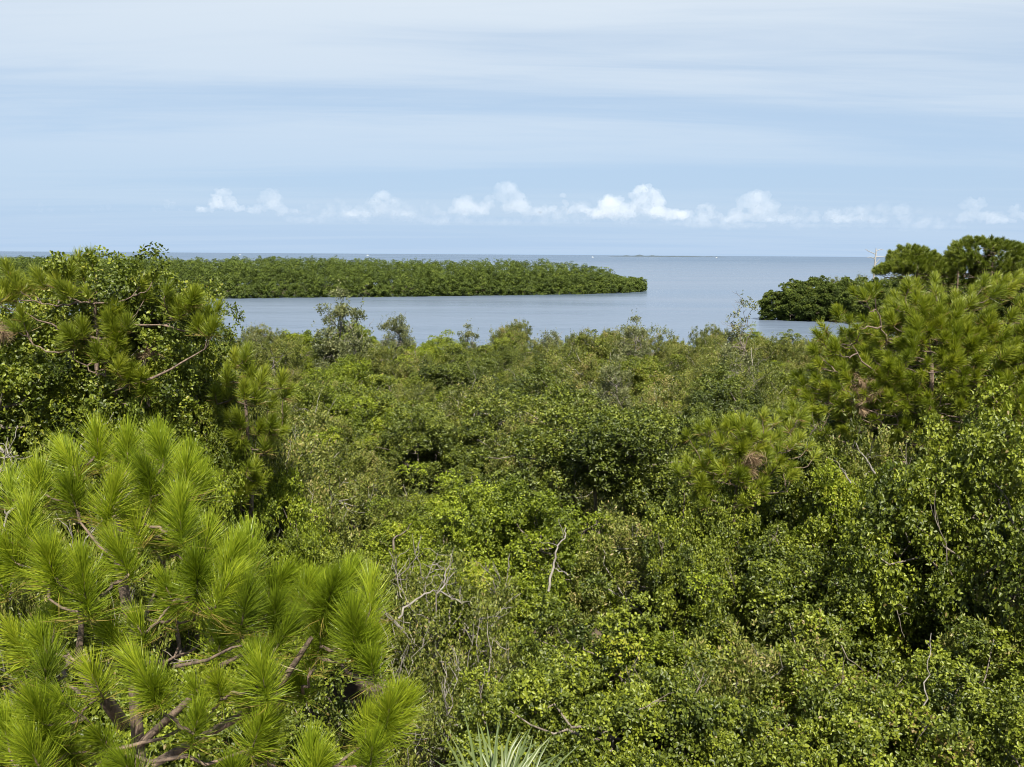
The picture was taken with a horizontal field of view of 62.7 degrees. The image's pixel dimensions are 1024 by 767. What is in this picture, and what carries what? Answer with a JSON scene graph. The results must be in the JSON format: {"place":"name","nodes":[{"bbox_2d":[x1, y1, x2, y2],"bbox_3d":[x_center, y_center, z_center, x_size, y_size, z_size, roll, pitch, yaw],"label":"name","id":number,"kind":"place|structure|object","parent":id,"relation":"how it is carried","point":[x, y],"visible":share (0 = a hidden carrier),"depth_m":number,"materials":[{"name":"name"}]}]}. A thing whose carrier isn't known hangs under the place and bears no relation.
{"place":"outdoors","nodes":[
{"label":"outdoors","id":0,"kind":"place"},
{"bbox_2d":[0,251,1002,351],"bbox_3d":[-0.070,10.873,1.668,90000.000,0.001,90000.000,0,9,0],"label":"water","id":1,"kind":"structure","parent":0,"point":[681,296],"depth_m":193.34,"materials":[{"name":"blue liquid"}]},
{"bbox_2d":[0,285,1016,766],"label":"ground","id":2,"kind":"structure","parent":0,"point":[350,689],"depth_m":20.55,"materials":[{"name":"brown soil"}]},
{"bbox_2d":[0,293,125,708],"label":"broadleaf tree","id":3,"kind":"object","parent":2,"relation":"on","point":[26,371],"visible":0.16,"depth_m":11.43,"materials":[{"name":"green plant"}]},
{"bbox_2d":[0,266,175,684],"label":"broadleaf tree","id":4,"kind":"object","parent":2,"relation":"on","point":[45,295],"visible":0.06,"depth_m":12.26,"materials":[{"name":"green plant"}]},
{"bbox_2d":[0,402,187,766],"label":"olive shrub","id":5,"kind":"object","parent":2,"relation":"on","point":[26,606],"visible":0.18,"depth_m":10.15,"materials":[{"name":"green plant"}]},
{"bbox_2d":[0,245,227,731],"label":"pine tree","id":6,"kind":"object","parent":2,"relation":"on","point":[17,283],"visible":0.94,"depth_m":11.09,"materials":[{"name":"green plant"}]},
{"bbox_2d":[0,241,252,651],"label":"broadleaf tree","id":7,"kind":"object","parent":2,"relation":"on","point":[121,283],"visible":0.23,"depth_m":11.63,"materials":[{"name":"green plant"}]},
{"bbox_2d":[34,391,265,752],"bbox_3d":[-4.984,4.561,11.965,2.932,9.117,2.237,-3,9,-21],"label":"yellow green shrub","id":8,"kind":"object","parent":2,"relation":"on","point":[131,406],"visible":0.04,"depth_m":11.19,"materials":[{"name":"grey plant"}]},
{"bbox_2d":[99,277,247,668],"bbox_3d":[-5.271,3.525,13.549,2.351,10.365,2.306,-6,11,-34],"label":"broadleaf tree","id":9,"kind":"object","parent":2,"relation":"on","point":[228,333],"visible":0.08,"depth_m":12.66,"materials":[{"name":"green plant"}]},
{"bbox_2d":[16,635,357,766],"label":"leafy shrub","id":10,"kind":"object","parent":2,"relation":"on","point":[150,722],"visible":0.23,"depth_m":9.26,"materials":[{"name":"green plant"}]},
{"bbox_2d":[121,330,260,673],"bbox_3d":[-4.907,3.932,13.126,1.935,9.711,1.786,-7,11,-40],"label":"broadleaf tree","id":11,"kind":"object","parent":2,"relation":"on","point":[210,353],"visible":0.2,"depth_m":12.41,"materials":[{"name":"green plant"}]},
{"bbox_2d":[0,406,431,766],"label":"pine tree","id":12,"kind":"object","parent":2,"relation":"on","point":[320,596],"visible":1,"depth_m":4.22,"materials":[{"name":"green plant"}]},
{"bbox_2d":[182,368,301,673],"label":"olive shrub","id":13,"kind":"object","parent":2,"relation":"on","point":[259,412],"visible":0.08,"depth_m":13.87,"materials":[{"name":"green plant"}]},
{"bbox_2d":[195,337,300,638],"bbox_3d":[-4.025,3.979,13.013,1.635,9.366,1.102,0,9,0],"label":"pine tree","id":14,"kind":"object","parent":2,"relation":"on","point":[251,384],"visible":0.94,"depth_m":12.51,"materials":[{"name":"green plant"}]},
{"bbox_2d":[155,620,355,764],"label":"leafy shrub","id":15,"kind":"object","parent":2,"relation":"on","point":[185,642],"visible":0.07,"depth_m":12.35,"materials":[{"name":"green plant"}]},
{"bbox_2d":[213,334,310,381],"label":"olive shrub","id":16,"kind":"object","parent":2,"relation":"on","point":[281,351],"visible":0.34,"depth_m":48.78,"materials":[{"name":"green plant"}]},
{"bbox_2d":[216,457,330,765],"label":"yellow green shrub","id":17,"kind":"object","parent":2,"relation":"on","point":[300,540],"visible":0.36,"depth_m":13.52,"materials":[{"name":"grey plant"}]},
{"bbox_2d":[203,398,386,720],"bbox_3d":[-4.025,4.375,15.256,3.378,8.293,3.744,-8,12,-43],"label":"olive shrub","id":18,"kind":"object","parent":2,"relation":"on","point":[301,452],"visible":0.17,"depth_m":15.28,"materials":[{"name":"green plant"}]},
{"bbox_2d":[240,708,349,766],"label":"leafy shrub","id":19,"kind":"object","parent":2,"relation":"on","point":[293,723],"visible":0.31,"depth_m":9.30,"materials":[{"name":"green plant"}]},
{"bbox_2d":[237,374,361,475],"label":"olive shrub","id":20,"kind":"object","parent":2,"relation":"on","point":[316,421],"visible":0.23,"depth_m":27.32,"materials":[{"name":"green plant"}]},
{"bbox_2d":[231,532,403,765],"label":"leafy shrub","id":21,"kind":"object","parent":2,"relation":"on","point":[324,556],"visible":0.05,"depth_m":14.03,"materials":[{"name":"green plant"}]},
{"bbox_2d":[0,255,647,298],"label":"mangrove wood","id":22,"kind":"object","parent":2,"relation":"on","point":[433,278],"visible":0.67,"depth_m":226.46,"materials":[{"name":"green plant"}]},
{"bbox_2d":[256,377,401,450],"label":"yellow green shrub","id":23,"kind":"object","parent":2,"relation":"on","point":[343,402],"visible":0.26,"depth_m":30.06,"materials":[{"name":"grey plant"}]},
{"bbox_2d":[272,426,407,547],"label":"olive shrub","id":24,"kind":"object","parent":2,"relation":"on","point":[348,495],"visible":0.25,"depth_m":20.75,"materials":[{"name":"green plant"}]},
{"bbox_2d":[309,276,373,380],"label":"sparse tree","id":25,"kind":"object","parent":2,"relation":"on","point":[332,346],"visible":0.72,"depth_m":53.73,"materials":[{"name":"green plant"}]},
{"bbox_2d":[299,354,409,398],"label":"yellow green shrub","id":26,"kind":"object","parent":2,"relation":"on","point":[349,369],"visible":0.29,"depth_m":42.94,"materials":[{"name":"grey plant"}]},
{"bbox_2d":[321,429,410,550],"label":"leafy shrub","id":27,"kind":"object","parent":2,"relation":"on","point":[359,444],"visible":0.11,"depth_m":27.54,"materials":[{"name":"green plant"}]},
{"bbox_2d":[299,373,437,434],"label":"leafy shrub","id":28,"kind":"object","parent":2,"relation":"on","point":[381,398],"visible":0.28,"depth_m":32.98,"materials":[{"name":"green plant"}]},
{"bbox_2d":[336,339,411,382],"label":"olive shrub","id":29,"kind":"object","parent":2,"relation":"on","point":[379,363],"visible":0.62,"depth_m":49.27,"materials":[{"name":"green plant"}]},
{"bbox_2d":[318,439,434,549],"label":"olive shrub","id":30,"kind":"object","parent":2,"relation":"on","point":[377,469],"visible":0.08,"depth_m":24.06,"materials":[{"name":"green plant"}]},
{"bbox_2d":[375,311,415,362],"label":"sparse tree","id":31,"kind":"object","parent":2,"relation":"on","point":[397,328],"visible":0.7,"depth_m":55.83,"materials":[{"name":"green plant"}]},
{"bbox_2d":[354,489,437,575],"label":"leafy shrub","id":32,"kind":"object","parent":2,"relation":"on","point":[410,507],"visible":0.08,"depth_m":22.35,"materials":[{"name":"green plant"}]},
{"bbox_2d":[365,402,438,502],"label":"leafy shrub","id":33,"kind":"object","parent":2,"relation":"on","point":[405,415],"visible":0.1,"depth_m":29.62,"materials":[{"name":"green plant"}]},
{"bbox_2d":[372,377,438,429],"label":"olive shrub","id":34,"kind":"object","parent":2,"relation":"on","point":[413,394],"visible":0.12,"depth_m":37.50,"materials":[{"name":"green plant"}]},
{"bbox_2d":[387,347,423,385],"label":"olive shrub","id":35,"kind":"object","parent":2,"relation":"on","point":[404,370],"visible":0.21,"depth_m":49.01,"materials":[{"name":"green plant"}]},
{"bbox_2d":[351,402,517,504],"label":"leafy shrub","id":36,"kind":"object","parent":2,"relation":"on","point":[455,452],"visible":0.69,"depth_m":26.83,"materials":[{"name":"green plant"}]},
{"bbox_2d":[354,460,523,709],"bbox_3d":[-1.789,4.793,18.812,4.551,6.297,4.224,1,9,7],"label":"yellow green shrub","id":37,"kind":"object","parent":2,"relation":"on","point":[385,537],"visible":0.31,"depth_m":17.98,"materials":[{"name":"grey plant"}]},
{"bbox_2d":[357,591,527,766],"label":"twiggy shrub","id":38,"kind":"object","parent":2,"relation":"on","point":[431,719],"visible":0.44,"depth_m":10.92,"materials":[{"name":"green plant"}]},
{"bbox_2d":[426,337,471,365],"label":"leafy shrub","id":39,"kind":"object","parent":2,"relation":"on","point":[455,348],"visible":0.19,"depth_m":55.67,"materials":[{"name":"green plant"}]},
{"bbox_2d":[421,464,483,517],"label":"leafy shrub","id":40,"kind":"object","parent":2,"relation":"on","point":[467,471],"visible":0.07,"depth_m":24.59,"materials":[{"name":"green plant"}]},
{"bbox_2d":[340,501,569,766],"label":"yellow green shrub","id":41,"kind":"object","parent":2,"relation":"on","point":[480,570],"visible":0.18,"depth_m":14.07,"materials":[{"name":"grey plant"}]},
{"bbox_2d":[374,534,540,766],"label":"twiggy shrub","id":42,"kind":"object","parent":2,"relation":"on","point":[416,628],"visible":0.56,"depth_m":12.46,"materials":[{"name":"green plant"}]},
{"bbox_2d":[417,352,502,405],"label":"leafy shrub","id":43,"kind":"object","parent":2,"relation":"on","point":[441,375],"visible":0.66,"depth_m":43.68,"materials":[{"name":"green plant"}]},
{"bbox_2d":[434,371,547,458],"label":"olive shrub","id":44,"kind":"object","parent":2,"relation":"on","point":[471,392],"visible":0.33,"depth_m":29.98,"materials":[{"name":"green plant"}]},
{"bbox_2d":[470,332,529,357],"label":"leafy shrub","id":45,"kind":"object","parent":2,"relation":"on","point":[485,348],"visible":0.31,"depth_m":63.58,"materials":[{"name":"green plant"}]},
{"bbox_2d":[433,714,575,766],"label":"palm","id":46,"kind":"object","parent":2,"relation":"on","point":[508,762],"visible":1,"depth_m":4.71,"materials":[{"name":"green plant"}]},
{"bbox_2d":[488,345,549,376],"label":"leafy shrub","id":47,"kind":"object","parent":2,"relation":"on","point":[509,359],"visible":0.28,"depth_m":52.17,"materials":[{"name":"green plant"}]},
{"bbox_2d":[420,634,618,766],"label":"leafy shrub","id":48,"kind":"object","parent":2,"relation":"on","point":[570,701],"visible":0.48,"depth_m":9.89,"materials":[{"name":"green plant"}]},
{"bbox_2d":[479,410,567,491],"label":"olive shrub","id":49,"kind":"object","parent":2,"relation":"on","point":[503,463],"visible":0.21,"depth_m":26.73,"materials":[{"name":"green plant"}]},
{"bbox_2d":[399,467,648,655],"bbox_3d":[0.000,4.985,16.319,5.278,6.813,4.026,-3,10,-23],"label":"yellow green shrub","id":50,"kind":"object","parent":2,"relation":"on","point":[486,527],"visible":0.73,"depth_m":15.48,"materials":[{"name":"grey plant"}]},
{"bbox_2d":[495,357,590,417],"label":"leafy shrub","id":51,"kind":"object","parent":2,"relation":"on","point":[529,386],"visible":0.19,"depth_m":39.17,"materials":[{"name":"green plant"}]},
{"bbox_2d":[502,363,592,403],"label":"olive shrub","id":52,"kind":"object","parent":2,"relation":"on","point":[578,385],"visible":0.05,"depth_m":44.18,"materials":[{"name":"green plant"}]},
{"bbox_2d":[482,466,619,557],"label":"olive shrub","id":53,"kind":"object","parent":2,"relation":"on","point":[587,504],"visible":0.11,"depth_m":24.22,"materials":[{"name":"green plant"}]},
{"bbox_2d":[452,570,688,765],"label":"leafy shrub","id":54,"kind":"object","parent":2,"relation":"on","point":[610,628],"visible":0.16,"depth_m":11.71,"materials":[{"name":"green plant"}]},
{"bbox_2d":[455,380,715,638],"bbox_3d":[1.627,3.941,20.667,5.498,7.673,4.932,-4,10,-24],"label":"leafy shrub","id":55,"kind":"object","parent":2,"relation":"on","point":[588,457],"visible":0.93,"depth_m":19.69,"materials":[{"name":"green plant"}]},
{"bbox_2d":[564,326,612,363],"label":"olive shrub","id":56,"kind":"object","parent":2,"relation":"on","point":[585,338],"visible":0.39,"depth_m":56.58,"materials":[{"name":"green plant"}]},
{"bbox_2d":[545,338,641,400],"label":"olive shrub","id":57,"kind":"object","parent":2,"relation":"on","point":[587,367],"visible":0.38,"depth_m":49.55,"materials":[{"name":"green plant"}]},
{"bbox_2d":[582,345,634,411],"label":"sparse tree","id":58,"kind":"object","parent":2,"relation":"on","point":[603,394],"visible":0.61,"depth_m":41.01,"materials":[{"name":"green plant"}]},
{"bbox_2d":[612,311,650,367],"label":"sparse tree","id":59,"kind":"object","parent":2,"relation":"on","point":[642,351],"visible":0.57,"depth_m":52.10,"materials":[{"name":"green plant"}]},
{"bbox_2d":[531,481,740,672],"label":"olive shrub","id":60,"kind":"object","parent":2,"relation":"on","point":[627,534],"visible":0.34,"depth_m":14.81,"materials":[{"name":"green plant"}]},
{"bbox_2d":[598,323,675,360],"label":"olive shrub","id":61,"kind":"object","parent":2,"relation":"on","point":[660,350],"visible":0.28,"depth_m":58.66,"materials":[{"name":"green plant"}]},
{"bbox_2d":[590,353,688,404],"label":"leafy shrub","id":62,"kind":"object","parent":2,"relation":"on","point":[646,368],"visible":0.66,"depth_m":49.70,"materials":[{"name":"green plant"}]},
{"bbox_2d":[606,745,678,766],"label":"leafy shrub","id":63,"kind":"object","parent":2,"relation":"on","point":[658,756],"visible":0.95,"depth_m":8.64,"materials":[{"name":"green plant"}]},
{"bbox_2d":[486,644,803,766],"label":"leafy shrub","id":64,"kind":"object","parent":2,"relation":"on","point":[656,711],"visible":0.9,"depth_m":9.41,"materials":[{"name":"green plant"}]},
{"bbox_2d":[610,387,690,537],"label":"olive shrub","id":65,"kind":"object","parent":2,"relation":"on","point":[647,400],"visible":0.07,"depth_m":30.36,"materials":[{"name":"green plant"}]},
{"bbox_2d":[597,467,724,643],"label":"leafy shrub","id":66,"kind":"object","parent":2,"relation":"on","point":[640,514],"visible":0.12,"depth_m":21.49,"materials":[{"name":"green plant"}]},
{"bbox_2d":[630,362,697,418],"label":"olive shrub","id":67,"kind":"object","parent":2,"relation":"on","point":[666,398],"visible":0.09,"depth_m":35.87,"materials":[{"name":"green plant"}]},
{"bbox_2d":[568,565,794,766],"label":"yellow green shrub","id":68,"kind":"object","parent":2,"relation":"on","point":[658,641],"visible":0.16,"depth_m":11.65,"materials":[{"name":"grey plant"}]},
{"bbox_2d":[664,335,713,378],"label":"olive shrub","id":69,"kind":"object","parent":2,"relation":"on","point":[688,352],"visible":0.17,"depth_m":53.03,"materials":[{"name":"green plant"}]},
{"bbox_2d":[588,512,799,675],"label":"yellow green shrub","id":70,"kind":"object","parent":2,"relation":"on","point":[741,538],"visible":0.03,"depth_m":15.41,"materials":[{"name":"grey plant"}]},
{"bbox_2d":[655,361,765,457],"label":"leafy shrub","id":71,"kind":"object","parent":2,"relation":"on","point":[749,402],"visible":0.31,"depth_m":28.25,"materials":[{"name":"green plant"}]},
{"bbox_2d":[639,468,790,663],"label":"leafy shrub","id":72,"kind":"object","parent":2,"relation":"on","point":[669,571],"visible":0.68,"depth_m":13.49,"materials":[{"name":"green plant"}]},
{"bbox_2d":[669,352,781,424],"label":"olive shrub","id":73,"kind":"object","parent":2,"relation":"on","point":[743,376],"visible":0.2,"depth_m":30.23,"materials":[{"name":"green plant"}]},
{"bbox_2d":[698,333,762,366],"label":"olive shrub","id":74,"kind":"object","parent":2,"relation":"on","point":[714,347],"visible":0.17,"depth_m":60.96,"materials":[{"name":"green plant"}]},
{"bbox_2d":[683,403,779,477],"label":"leafy shrub","id":75,"kind":"object","parent":2,"relation":"on","point":[696,417],"visible":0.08,"depth_m":24.76,"materials":[{"name":"green plant"}]},
{"bbox_2d":[716,290,772,392],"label":"sparse tree","id":76,"kind":"object","parent":2,"relation":"on","point":[737,334],"visible":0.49,"depth_m":40.12,"materials":[{"name":"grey plant"}]},
{"bbox_2d":[668,404,823,672],"bbox_3d":[3.985,4.422,14.564,2.914,8.109,1.671,-2,9,-17],"label":"pine tree","id":77,"kind":"object","parent":2,"relation":"on","point":[713,468],"visible":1,"depth_m":13.78,"materials":[{"name":"green plant"}]},
{"bbox_2d":[663,583,857,766],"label":"olive shrub","id":78,"kind":"object","parent":2,"relation":"on","point":[753,678],"visible":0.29,"depth_m":10.56,"materials":[{"name":"green plant"}]},
{"bbox_2d":[733,332,792,364],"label":"olive shrub","id":79,"kind":"object","parent":2,"relation":"on","point":[781,353],"visible":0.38,"depth_m":64.23,"materials":[{"name":"green plant"}]},
{"bbox_2d":[701,700,839,766],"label":"leafy shrub","id":80,"kind":"object","parent":2,"relation":"on","point":[823,752],"visible":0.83,"depth_m":9.00,"materials":[{"name":"green plant"}]},
{"bbox_2d":[757,290,785,319],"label":"mangrove tree","id":81,"kind":"object","parent":2,"relation":"on","point":[766,303],"visible":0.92,"depth_m":145.49,"materials":[{"name":"green plant"}]},
{"bbox_2d":[700,409,876,668],"bbox_3d":[5.573,4.441,16.204,3.225,8.113,4.116,-2,9,-17],"label":"leafy shrub","id":82,"kind":"object","parent":2,"relation":"on","point":[775,508],"visible":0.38,"depth_m":14.98,"materials":[{"name":"green plant"}]},
{"bbox_2d":[751,399,828,464],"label":"leafy shrub","id":83,"kind":"object","parent":2,"relation":"on","point":[781,406],"visible":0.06,"depth_m":24.57,"materials":[{"name":"green plant"}]},
{"bbox_2d":[772,282,810,320],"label":"mangrove tree","id":84,"kind":"object","parent":2,"relation":"on","point":[798,310],"visible":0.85,"depth_m":143.90,"materials":[{"name":"green plant"}]},
{"bbox_2d":[655,507,929,687],"bbox_3d":[4.771,5.509,13.586,4.665,6.653,3.655,-5,10,-34],"label":"leafy shrub","id":85,"kind":"object","parent":2,"relation":"on","point":[813,567],"visible":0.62,"depth_m":12.74,"materials":[{"name":"green plant"}]},
{"bbox_2d":[804,280,843,321],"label":"mangrove tree","id":86,"kind":"object","parent":2,"relation":"on","point":[822,296],"visible":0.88,"depth_m":142.48,"materials":[{"name":"green plant"}]},
{"bbox_2d":[742,393,932,673],"bbox_3d":[6.438,4.329,15.218,3.744,8.550,3.378,-5,10,-31],"label":"olive shrub","id":87,"kind":"object","parent":2,"relation":"on","point":[882,447],"visible":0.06,"depth_m":14.61,"materials":[{"name":"green plant"}]},
{"bbox_2d":[823,279,868,322],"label":"mangrove tree","id":88,"kind":"object","parent":2,"relation":"on","point":[851,306],"visible":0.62,"depth_m":141.32,"materials":[{"name":"green plant"}]},
{"bbox_2d":[736,606,982,766],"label":"leafy shrub","id":89,"kind":"object","parent":2,"relation":"on","point":[859,720],"visible":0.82,"depth_m":9.61,"materials":[{"name":"green plant"}]},
{"bbox_2d":[788,456,949,677],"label":"yellow green shrub","id":90,"kind":"object","parent":2,"relation":"on","point":[844,487],"visible":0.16,"depth_m":13.70,"materials":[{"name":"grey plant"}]},
{"bbox_2d":[857,279,896,318],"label":"mangrove tree","id":91,"kind":"object","parent":2,"relation":"on","point":[871,302],"visible":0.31,"depth_m":140.82,"materials":[{"name":"green plant"}]},
{"bbox_2d":[748,266,1023,686],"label":"pine tree","id":92,"kind":"object","parent":2,"relation":"on","point":[934,318],"visible":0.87,"depth_m":15.91,"materials":[{"name":"green plant"}]},
{"bbox_2d":[817,345,964,676],"bbox_3d":[8.269,3.373,19.005,3.205,9.123,3.144,1,9,1],"label":"broadleaf tree","id":93,"kind":"object","parent":2,"relation":"on","point":[888,420],"visible":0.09,"depth_m":17.74,"materials":[{"name":"green plant"}]},
{"bbox_2d":[871,243,957,313],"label":"pine tree","id":94,"kind":"object","parent":2,"relation":"on","point":[909,259],"visible":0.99,"depth_m":45.62,"materials":[{"name":"green plant"}]},
{"bbox_2d":[821,375,1023,685],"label":"leafy shrub","id":95,"kind":"object","parent":2,"relation":"on","point":[968,468],"visible":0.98,"depth_m":11.91,"materials":[{"name":"green plant"}]},
{"bbox_2d":[826,491,1022,684],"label":"leafy shrub","id":96,"kind":"object","parent":2,"relation":"on","point":[913,639],"visible":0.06,"depth_m":12.59,"materials":[{"name":"green plant"}]},
{"bbox_2d":[830,614,1023,766],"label":"leafy shrub","id":97,"kind":"object","parent":2,"relation":"on","point":[947,695],"visible":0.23,"depth_m":10.43,"materials":[{"name":"green plant"}]},
{"bbox_2d":[837,643,1023,766],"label":"leafy shrub","id":98,"kind":"object","parent":2,"relation":"on","point":[983,724],"visible":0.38,"depth_m":10.01,"materials":[{"name":"green plant"}]},
{"bbox_2d":[863,308,1023,667],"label":"broadleaf tree","id":99,"kind":"object","parent":2,"relation":"on","point":[988,372],"visible":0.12,"depth_m":17.58,"materials":[{"name":"green plant"}]},
{"bbox_2d":[912,258,999,292],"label":"pine tree","id":100,"kind":"object","parent":2,"relation":"on","point":[964,282],"visible":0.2,"depth_m":47.65,"materials":[{"name":"green plant"}]},
{"bbox_2d":[902,544,1023,692],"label":"olive shrub","id":101,"kind":"object","parent":2,"relation":"on","point":[924,569],"visible":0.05,"depth_m":12.73,"materials":[{"name":"green plant"}]},
{"bbox_2d":[924,543,1023,733],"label":"olive shrub","id":102,"kind":"object","parent":2,"relation":"on","point":[943,641],"visible":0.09,"depth_m":11.35,"materials":[{"name":"green plant"}]},
{"bbox_2d":[940,234,1023,305],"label":"pine tree","id":103,"kind":"object","parent":2,"relation":"on","point":[992,248],"visible":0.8,"depth_m":44.32,"materials":[{"name":"green plant"}]},
{"bbox_2d":[0,0,1023,256],"label":"sky","id":104,"kind":"structure","parent":0,"point":[805,128],"materials":[{"name":"blue"}]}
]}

